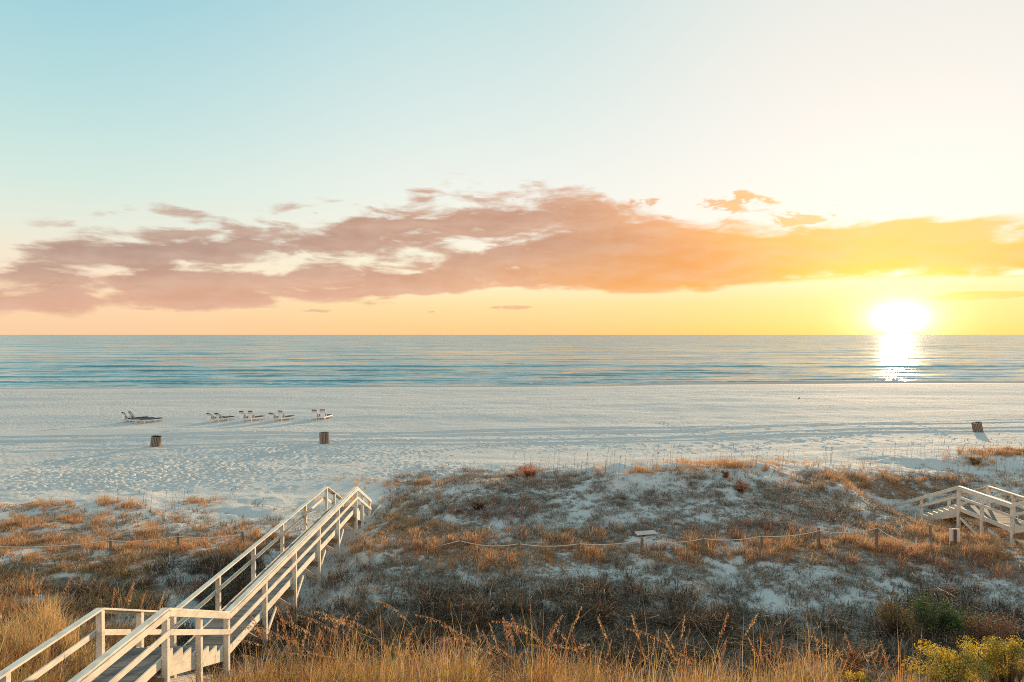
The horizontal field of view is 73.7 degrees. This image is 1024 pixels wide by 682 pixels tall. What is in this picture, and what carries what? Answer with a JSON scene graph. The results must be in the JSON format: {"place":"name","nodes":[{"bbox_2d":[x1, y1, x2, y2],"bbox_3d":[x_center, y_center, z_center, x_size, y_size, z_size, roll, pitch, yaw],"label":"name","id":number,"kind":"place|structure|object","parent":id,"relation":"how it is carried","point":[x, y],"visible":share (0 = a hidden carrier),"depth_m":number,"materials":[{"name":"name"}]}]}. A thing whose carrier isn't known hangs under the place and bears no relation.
{"place":"outdoors","nodes":[
{"label":"outdoors","id":0,"kind":"place"},
{"bbox_2d":[0,381,1023,681],"bbox_3d":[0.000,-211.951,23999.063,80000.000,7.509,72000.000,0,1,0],"label":"beach sand","id":1,"kind":"structure","parent":0,"point":[80,447],"depth_m":51.11,"materials":[{"name":"sand"}]},
{"bbox_2d":[11,601,37,639],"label":"sea oats","id":2,"kind":"object","parent":1,"relation":"on","point":[17,610],"visible":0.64,"depth_m":15.63,"materials":[{"name":"brown plant"}]},
{"bbox_2d":[30,567,33,629],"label":"sea oats","id":3,"kind":"object","parent":1,"relation":"on","point":[31,595],"visible":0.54,"depth_m":17.32,"materials":[{"name":"brown plant"}]},
{"bbox_2d":[37,574,72,636],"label":"sea oats","id":4,"kind":"object","parent":1,"relation":"on","point":[63,592],"visible":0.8,"depth_m":16.48,"materials":[{"name":"brown plant"}]},
{"bbox_2d":[111,587,117,645],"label":"sea oats","id":5,"kind":"object","parent":1,"relation":"on","point":[111,615],"visible":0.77,"depth_m":17.20,"materials":[{"name":"brown plant"}]},
{"bbox_2d":[107,583,133,643],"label":"sea oats","id":6,"kind":"object","parent":1,"relation":"on","point":[127,605],"visible":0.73,"depth_m":17.65,"materials":[{"name":"brown plant"}]},
{"bbox_2d":[0,531,243,550],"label":"rope fence","id":7,"kind":"object","parent":1,"relation":"on","point":[178,536],"visible":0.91,"depth_m":26.92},
{"bbox_2d":[113,581,133,643],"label":"sea oats","id":8,"kind":"object","parent":1,"relation":"on","point":[127,598],"visible":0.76,"depth_m":17.68,"materials":[{"name":"brown plant"}]},
{"bbox_2d":[118,412,129,422],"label":"beach lounger","id":9,"kind":"object","parent":1,"relation":"on","point":[124,416],"visible":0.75,"depth_m":74.40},
{"bbox_2d":[126,411,147,421],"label":"beach lounger","id":10,"kind":"object","parent":1,"relation":"on","point":[131,414],"visible":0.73,"depth_m":74.92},
{"bbox_2d":[130,417,154,422],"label":"beach lounger","id":11,"kind":"object","parent":1,"relation":"on","point":[135,419],"visible":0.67,"depth_m":74.11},
{"bbox_2d":[139,417,163,423],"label":"beach lounger","id":12,"kind":"object","parent":1,"relation":"on","point":[152,419],"visible":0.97,"depth_m":74.26,"materials":[{"name":"plastic"}]},
{"bbox_2d":[150,435,161,446],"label":"litter bin","id":13,"kind":"object","parent":1,"relation":"on","point":[156,441],"visible":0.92,"depth_m":57.51,"materials":[{"name":"wood"}]},
{"bbox_2d":[149,590,164,645],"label":"sea oats","id":14,"kind":"object","parent":1,"relation":"on","point":[159,607],"visible":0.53,"depth_m":16.85,"materials":[{"name":"brown plant"}]},
{"bbox_2d":[0,486,379,681],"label":"boardwalk","id":15,"kind":"structure","parent":1,"relation":"on","point":[258,596],"depth_m":17.39,"materials":[{"name":"wood"}]},
{"bbox_2d":[205,413,226,422],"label":"beach lounger","id":16,"kind":"object","parent":1,"relation":"on","point":[210,417],"visible":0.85,"depth_m":74.68,"materials":[{"name":"wood"}]},
{"bbox_2d":[214,413,234,421],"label":"beach lounger","id":17,"kind":"object","parent":1,"relation":"on","point":[218,415],"visible":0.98,"depth_m":75.08,"materials":[{"name":"wood"}]},
{"bbox_2d":[237,411,256,421],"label":"beach lounger","id":18,"kind":"object","parent":1,"relation":"on","point":[243,416],"visible":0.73,"depth_m":74.89,"materials":[{"name":"plastic"}]},
{"bbox_2d":[246,411,265,421],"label":"beach lounger","id":19,"kind":"object","parent":1,"relation":"on","point":[251,416],"visible":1,"depth_m":75.22,"materials":[{"name":"plastic"}]},
{"bbox_2d":[250,614,278,676],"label":"sea oats","id":20,"kind":"object","parent":1,"relation":"on","point":[261,638],"visible":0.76,"depth_m":13.65,"materials":[{"name":"brown plant"}]},
{"bbox_2d":[238,640,297,681],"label":"sea oats","id":21,"kind":"object","parent":1,"relation":"on","point":[257,644],"visible":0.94,"depth_m":12.97,"materials":[{"name":"brown plant"}]},
{"bbox_2d":[248,625,296,681],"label":"sea oats","id":22,"kind":"object","parent":1,"relation":"on","point":[278,652],"visible":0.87,"depth_m":12.80,"materials":[{"name":"brown plant"}]},
{"bbox_2d":[242,627,304,680],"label":"sea oats","id":23,"kind":"object","parent":1,"relation":"on","point":[281,642],"visible":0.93,"depth_m":12.66,"materials":[{"name":"brown plant"}]},
{"bbox_2d":[268,413,286,421],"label":"beach lounger","id":24,"kind":"object","parent":1,"relation":"on","point":[272,416],"visible":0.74,"depth_m":74.98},
{"bbox_2d":[277,621,289,681],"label":"sea oats","id":25,"kind":"object","parent":1,"relation":"on","point":[277,650],"visible":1,"depth_m":12.57,"materials":[{"name":"brown plant"}]},
{"bbox_2d":[276,410,294,420],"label":"beach lounger","id":26,"kind":"object","parent":1,"relation":"on","point":[281,416],"visible":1,"depth_m":75.34,"materials":[{"name":"wood"}]},
{"bbox_2d":[273,605,299,681],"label":"sea oats","id":27,"kind":"object","parent":1,"relation":"on","point":[283,625],"visible":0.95,"depth_m":12.71,"materials":[{"name":"brown plant"}]},
{"bbox_2d":[282,628,293,672],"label":"sea oats","id":28,"kind":"object","parent":1,"relation":"on","point":[283,630],"visible":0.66,"depth_m":14.04,"materials":[{"name":"brown plant"}]},
{"bbox_2d":[266,634,317,681],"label":"sea oats","id":29,"kind":"object","parent":1,"relation":"on","point":[300,644],"visible":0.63,"depth_m":13.21,"materials":[{"name":"brown plant"}]},
{"bbox_2d":[278,621,316,673],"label":"sea oats","id":30,"kind":"object","parent":1,"relation":"on","point":[303,640],"visible":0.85,"depth_m":13.53,"materials":[{"name":"brown plant"}]},
{"bbox_2d":[291,631,311,681],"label":"sea oats","id":31,"kind":"object","parent":1,"relation":"on","point":[299,656],"visible":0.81,"depth_m":12.90,"materials":[{"name":"brown plant"}]},
{"bbox_2d":[285,621,325,671],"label":"sea oats","id":32,"kind":"object","parent":1,"relation":"on","point":[304,631],"visible":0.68,"depth_m":13.96,"materials":[{"name":"brown plant"}]},
{"bbox_2d":[286,606,325,674],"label":"sea oats","id":33,"kind":"object","parent":1,"relation":"on","point":[292,622],"visible":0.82,"depth_m":13.92,"materials":[{"name":"brown plant"}]},
{"bbox_2d":[299,632,320,680],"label":"sea oats","id":34,"kind":"object","parent":1,"relation":"on","point":[313,656],"visible":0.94,"depth_m":12.95,"materials":[{"name":"brown plant"}]},
{"bbox_2d":[310,410,319,419],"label":"beach lounger","id":35,"kind":"object","parent":1,"relation":"on","point":[315,414],"visible":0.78,"depth_m":75.89,"materials":[{"name":"plastic"}]},
{"bbox_2d":[288,615,349,681],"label":"sea oats","id":36,"kind":"object","parent":1,"relation":"on","point":[319,649],"visible":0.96,"depth_m":12.65,"materials":[{"name":"brown plant"}]},
{"bbox_2d":[312,627,326,672],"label":"sea oats","id":37,"kind":"object","parent":1,"relation":"on","point":[323,644],"visible":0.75,"depth_m":13.37,"materials":[{"name":"brown plant"}]},
{"bbox_2d":[319,432,328,443],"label":"litter bin","id":38,"kind":"object","parent":1,"relation":"on","point":[323,437],"visible":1,"depth_m":58.25,"materials":[{"name":"wood"}]},
{"bbox_2d":[305,613,344,681],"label":"sea oats","id":39,"kind":"object","parent":1,"relation":"on","point":[329,649],"visible":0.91,"depth_m":12.95,"materials":[{"name":"brown plant"}]},
{"bbox_2d":[318,409,332,419],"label":"beach lounger","id":40,"kind":"object","parent":1,"relation":"on","point":[323,414],"visible":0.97,"depth_m":76.05,"materials":[{"name":"plastic"}]},
{"bbox_2d":[296,614,365,676],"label":"sea oats","id":41,"kind":"object","parent":1,"relation":"on","point":[328,628],"visible":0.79,"depth_m":13.60,"materials":[{"name":"brown plant"}]},
{"bbox_2d":[320,611,358,676],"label":"sea oats","id":42,"kind":"object","parent":1,"relation":"on","point":[347,631],"visible":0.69,"depth_m":13.32,"materials":[{"name":"brown plant"}]},
{"bbox_2d":[311,610,385,679],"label":"sea oats","id":43,"kind":"object","parent":1,"relation":"on","point":[344,624],"visible":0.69,"depth_m":13.25,"materials":[{"name":"brown plant"}]},
{"bbox_2d":[319,617,380,675],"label":"sea oats","id":44,"kind":"object","parent":1,"relation":"on","point":[325,618],"visible":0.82,"depth_m":12.93,"materials":[{"name":"brown plant"}]},
{"bbox_2d":[340,618,405,676],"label":"sea oats","id":45,"kind":"object","parent":1,"relation":"on","point":[370,631],"visible":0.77,"depth_m":13.24,"materials":[{"name":"brown plant"}]},
{"bbox_2d":[378,600,445,680],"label":"sea oats","id":46,"kind":"object","parent":1,"relation":"on","point":[414,631],"visible":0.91,"depth_m":12.75,"materials":[{"name":"brown plant"}]},
{"bbox_2d":[428,629,456,675],"bbox_3d":[-1.391,7.155,14.692,0.631,2.098,0.710,1,1,45],"label":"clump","id":47,"kind":"object","parent":1,"relation":"on","point":[442,645],"visible":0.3,"depth_m":14.58,"materials":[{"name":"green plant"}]},
{"bbox_2d":[415,614,493,681],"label":"sea oats","id":48,"kind":"object","parent":1,"relation":"on","point":[449,627],"visible":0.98,"depth_m":12.25,"materials":[{"name":"brown plant"}]},
{"bbox_2d":[454,630,492,678],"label":"sea oats","id":49,"kind":"object","parent":1,"relation":"on","point":[473,643],"visible":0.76,"depth_m":14.13,"materials":[{"name":"brown plant"}]},
{"bbox_2d":[443,637,506,681],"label":"sea oats","id":50,"kind":"object","parent":1,"relation":"on","point":[464,641],"visible":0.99,"depth_m":12.01,"materials":[{"name":"brown plant"}]},
{"bbox_2d":[470,498,492,509],"bbox_3d":[-1.481,7.659,32.113,1.129,0.582,0.918,0,1,-27],"label":"dune shrub","id":51,"kind":"object","parent":1,"relation":"on","point":[476,505],"visible":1,"depth_m":32.06,"materials":[{"name":"brown plant"}]},
{"bbox_2d":[476,624,501,676],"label":"sea oats","id":52,"kind":"object","parent":1,"relation":"on","point":[481,647],"visible":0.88,"depth_m":13.09,"materials":[{"name":"brown plant"}]},
{"bbox_2d":[472,647,511,680],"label":"sea oats","id":53,"kind":"object","parent":1,"relation":"on","point":[494,656],"visible":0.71,"depth_m":13.90,"materials":[{"name":"brown plant"}]},
{"bbox_2d":[482,629,507,681],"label":"sea oats","id":54,"kind":"object","parent":1,"relation":"on","point":[491,650],"visible":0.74,"depth_m":13.74,"materials":[{"name":"brown plant"}]},
{"bbox_2d":[489,616,511,681],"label":"sea oats","id":55,"kind":"object","parent":1,"relation":"on","point":[508,650],"visible":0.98,"depth_m":12.31,"materials":[{"name":"brown plant"}]},
{"bbox_2d":[488,622,515,681],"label":"sea oats","id":56,"kind":"object","parent":1,"relation":"on","point":[497,649],"visible":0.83,"depth_m":13.78,"materials":[{"name":"brown plant"}]},
{"bbox_2d":[494,636,516,681],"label":"sea oats","id":57,"kind":"object","parent":1,"relation":"on","point":[500,661],"visible":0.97,"depth_m":12.52,"materials":[{"name":"brown plant"}]},
{"bbox_2d":[503,627,514,680],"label":"sea oats","id":58,"kind":"object","parent":1,"relation":"on","point":[513,647],"visible":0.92,"depth_m":13.37,"materials":[{"name":"brown plant"}]},
{"bbox_2d":[0,539,1023,681],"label":"dark undergrowth","id":59,"kind":"object","parent":1,"relation":"on","point":[604,612],"visible":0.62,"depth_m":21.15,"materials":[{"name":"plant"}]},
{"bbox_2d":[0,460,1023,678],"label":"dune brush","id":60,"kind":"object","parent":1,"relation":"on","point":[498,500],"visible":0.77,"depth_m":30.24,"materials":[{"name":"plant"}]},
{"bbox_2d":[0,441,1023,678],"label":"dune grass","id":61,"kind":"structure","parent":1,"relation":"on","point":[985,541],"depth_m":27.36,"materials":[{"name":"plant"}]},
{"bbox_2d":[0,587,1023,681],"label":"ridge grass","id":62,"kind":"structure","parent":1,"relation":"on","point":[339,673],"depth_m":13.01,"materials":[{"name":"plant"}]},
{"bbox_2d":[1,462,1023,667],"bbox_3d":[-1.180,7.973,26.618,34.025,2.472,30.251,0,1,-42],"label":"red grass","id":63,"kind":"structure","parent":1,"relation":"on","point":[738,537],"depth_m":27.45,"materials":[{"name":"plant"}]},
{"bbox_2d":[508,624,516,681],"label":"sea oats","id":64,"kind":"object","parent":1,"relation":"on","point":[515,649],"visible":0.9,"depth_m":13.25,"materials":[{"name":"brown plant"}]},
{"bbox_2d":[511,613,535,678],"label":"sea oats","id":65,"kind":"object","parent":1,"relation":"on","point":[520,642],"visible":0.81,"depth_m":12.99,"materials":[{"name":"brown plant"}]},
{"bbox_2d":[523,470,535,477],"bbox_3d":[0.938,7.273,37.228,0.763,0.530,0.706,0,1,0],"label":"dune shrub","id":66,"kind":"object","parent":1,"relation":"on","point":[528,473],"visible":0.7,"depth_m":37.12,"materials":[{"name":"brown plant"}]},
{"bbox_2d":[492,621,573,676],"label":"sea oats","id":67,"kind":"object","parent":1,"relation":"on","point":[533,632],"visible":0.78,"depth_m":12.61,"materials":[{"name":"brown plant"}]},
{"bbox_2d":[524,626,548,680],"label":"sea oats","id":68,"kind":"object","parent":1,"relation":"on","point":[540,643],"visible":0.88,"depth_m":12.36,"materials":[{"name":"brown plant"}]},
{"bbox_2d":[539,629,553,676],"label":"sea oats","id":69,"kind":"object","parent":1,"relation":"on","point":[548,647],"visible":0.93,"depth_m":12.45,"materials":[{"name":"brown plant"}]},
{"bbox_2d":[539,614,563,662],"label":"sea oats","id":70,"kind":"object","parent":1,"relation":"on","point":[554,629],"visible":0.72,"depth_m":13.61,"materials":[{"name":"brown plant"}]},
{"bbox_2d":[527,644,577,680],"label":"sea oats","id":71,"kind":"object","parent":1,"relation":"on","point":[550,651],"visible":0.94,"depth_m":12.49,"materials":[{"name":"brown plant"}]},
{"bbox_2d":[117,432,1023,516],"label":"dune stalks","id":72,"kind":"object","parent":1,"relation":"on","point":[709,462],"visible":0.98,"depth_m":40.59,"materials":[{"name":"plant"}]},
{"bbox_2d":[564,607,581,655],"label":"sea oats","id":73,"kind":"object","parent":1,"relation":"on","point":[574,623],"visible":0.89,"depth_m":14.60,"materials":[{"name":"brown plant"}]},
{"bbox_2d":[552,644,598,681],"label":"sea oats","id":74,"kind":"object","parent":1,"relation":"on","point":[580,658],"visible":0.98,"depth_m":12.77,"materials":[{"name":"brown plant"}]},
{"bbox_2d":[577,642,596,681],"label":"sea oats","id":75,"kind":"object","parent":1,"relation":"on","point":[587,669],"visible":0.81,"depth_m":12.75,"materials":[{"name":"brown plant"}]},
{"bbox_2d":[597,616,619,681],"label":"sea oats","id":76,"kind":"object","parent":1,"relation":"on","point":[609,649],"visible":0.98,"depth_m":13.21,"materials":[{"name":"brown plant"}]},
{"bbox_2d":[626,613,658,680],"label":"sea oats","id":77,"kind":"object","parent":1,"relation":"on","point":[633,619],"visible":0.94,"depth_m":13.61,"materials":[{"name":"brown plant"}]},
{"bbox_2d":[635,530,657,534],"bbox_3d":[5.589,8.119,28.530,0.930,0.250,0.400,0,6,-14],"label":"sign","id":78,"kind":"object","parent":1,"relation":"on","point":[649,532],"visible":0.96,"depth_m":28.50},
{"bbox_2d":[626,628,705,681],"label":"sea oats","id":79,"kind":"object","parent":1,"relation":"on","point":[664,643],"visible":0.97,"depth_m":13.06,"materials":[{"name":"brown plant"}]},
{"bbox_2d":[658,615,684,681],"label":"sea oats","id":80,"kind":"object","parent":1,"relation":"on","point":[679,644],"visible":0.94,"depth_m":13.10,"materials":[{"name":"brown plant"}]},
{"bbox_2d":[664,632,687,676],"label":"sea oats","id":81,"kind":"object","parent":1,"relation":"on","point":[672,645],"visible":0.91,"depth_m":13.42,"materials":[{"name":"brown plant"}]},
{"bbox_2d":[433,525,931,555],"bbox_3d":[6.841,8.013,26.939,20.542,1.309,1.231,0,1,-2],"label":"rope fence","id":82,"kind":"object","parent":1,"relation":"on","point":[761,536],"visible":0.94,"depth_m":26.75,"materials":[{"name":"wood"}]},
{"bbox_2d":[704,612,728,680],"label":"sea oats","id":83,"kind":"object","parent":1,"relation":"on","point":[721,632],"visible":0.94,"depth_m":13.52,"materials":[{"name":"brown plant"}]},
{"bbox_2d":[721,470,729,477],"bbox_3d":[11.044,6.899,35.289,0.477,0.431,0.518,0,1,0],"label":"dune shrub","id":84,"kind":"object","parent":1,"relation":"on","point":[725,474],"visible":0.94,"depth_m":35.21,"materials":[{"name":"brown plant"}]},
{"bbox_2d":[719,638,734,681],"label":"sea oats","id":85,"kind":"object","parent":1,"relation":"on","point":[721,659],"visible":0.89,"depth_m":12.76,"materials":[{"name":"brown plant"}]},
{"bbox_2d":[718,612,758,681],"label":"sea oats","id":86,"kind":"object","parent":1,"relation":"on","point":[742,641],"visible":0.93,"depth_m":12.93,"materials":[{"name":"brown plant"}]},
{"bbox_2d":[735,483,746,491],"bbox_3d":[11.331,7.263,33.723,0.662,0.497,0.659,0,1,24],"label":"dune shrub","id":87,"kind":"object","parent":1,"relation":"on","point":[740,487],"visible":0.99,"depth_m":33.61,"materials":[{"name":"brown plant"}]},
{"bbox_2d":[748,637,778,680],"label":"sea oats","id":88,"kind":"object","parent":1,"relation":"on","point":[757,656],"visible":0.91,"depth_m":12.44,"materials":[{"name":"brown plant"}]},
{"bbox_2d":[777,635,787,681],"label":"sea oats","id":89,"kind":"object","parent":1,"relation":"on","point":[781,652],"visible":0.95,"depth_m":12.43,"materials":[{"name":"brown plant"}]},
{"bbox_2d":[807,634,844,681],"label":"sea oats","id":90,"kind":"object","parent":1,"relation":"on","point":[825,646],"visible":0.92,"depth_m":13.66,"materials":[{"name":"brown plant"}]},
{"bbox_2d":[839,637,866,681],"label":"rust shrub","id":91,"kind":"object","parent":1,"relation":"on","point":[857,658],"visible":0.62,"depth_m":13.54,"materials":[{"name":"brown plant"}]},
{"bbox_2d":[844,632,868,681],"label":"sea oats","id":92,"kind":"object","parent":1,"relation":"on","point":[852,653],"visible":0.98,"depth_m":12.50,"materials":[{"name":"brown plant"}]},
{"bbox_2d":[844,670,877,681],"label":"yellow bush","id":93,"kind":"object","parent":1,"relation":"on","point":[858,674],"visible":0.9,"depth_m":12.43,"materials":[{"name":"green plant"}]},
{"bbox_2d":[873,644,879,677],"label":"sea oats","id":94,"kind":"object","parent":1,"relation":"on","point":[876,656],"visible":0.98,"depth_m":14.09,"materials":[{"name":"brown plant"}]},
{"bbox_2d":[874,641,895,681],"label":"sea oats","id":95,"kind":"object","parent":1,"relation":"on","point":[886,659],"visible":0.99,"depth_m":12.44,"materials":[{"name":"brown plant"}]},
{"bbox_2d":[874,598,926,639],"bbox_3d":[11.653,8.490,20.598,1.359,1.164,1.462,-1,1,-44],"label":"brown shrub","id":96,"kind":"object","parent":1,"relation":"on","point":[892,616],"visible":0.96,"depth_m":20.66,"materials":[{"name":"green plant"}]},
{"bbox_2d":[905,589,986,639],"bbox_3d":[12.973,8.314,20.390,2.263,1.411,1.493,0,1,17],"label":"green shrub","id":97,"kind":"object","parent":1,"relation":"on","point":[945,620],"visible":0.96,"depth_m":20.30,"materials":[{"name":"green plant"}]},
{"bbox_2d":[901,635,994,681],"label":"yellow bush","id":98,"kind":"object","parent":1,"relation":"on","point":[945,657],"visible":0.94,"depth_m":12.62,"materials":[{"name":"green plant"}]},
{"bbox_2d":[949,528,959,546],"bbox_3d":[17.577,7.955,27.084,0.380,1.011,0.108,0,1,14],"label":"sign","id":99,"kind":"object","parent":1,"relation":"on","point":[954,535],"visible":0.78,"depth_m":27.09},
{"bbox_2d":[893,486,1023,544],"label":"boardwalk","id":100,"kind":"structure","parent":1,"relation":"on","point":[994,519],"depth_m":31.53,"materials":[{"name":"wood"}]},
{"bbox_2d":[967,457,984,464],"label":"dune shrub","id":101,"kind":"object","parent":1,"relation":"on","point":[974,461],"visible":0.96,"depth_m":44.49,"materials":[{"name":"brown plant"}]},
{"bbox_2d":[971,421,983,431],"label":"litter bin","id":102,"kind":"object","parent":1,"relation":"on","point":[977,426],"visible":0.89,"depth_m":63.51,"materials":[{"name":"wood"}]},
{"bbox_2d":[942,604,1023,649],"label":"brown shrub","id":103,"kind":"object","parent":1,"relation":"on","point":[987,631],"visible":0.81,"depth_m":19.61,"materials":[{"name":"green plant"}]},
{"bbox_2d":[958,629,1023,681],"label":"yellow bush","id":104,"kind":"object","parent":1,"relation":"on","point":[1011,651],"visible":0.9,"depth_m":13.26,"materials":[{"name":"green plant"}]},
{"bbox_2d":[984,621,1017,681],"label":"yellow bush","id":105,"kind":"object","parent":1,"relation":"on","point":[1001,654],"visible":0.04,"depth_m":14.07,"materials":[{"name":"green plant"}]},
{"bbox_2d":[0,335,1023,387],"bbox_3d":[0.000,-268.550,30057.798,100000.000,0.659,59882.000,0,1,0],"label":"sea water","id":106,"kind":"structure","parent":0,"point":[106,361],"depth_m":273.92,"materials":[{"name":"liquid"}]},
{"bbox_2d":[0,0,1023,334],"label":"sky","id":107,"kind":"structure","parent":0,"point":[168,167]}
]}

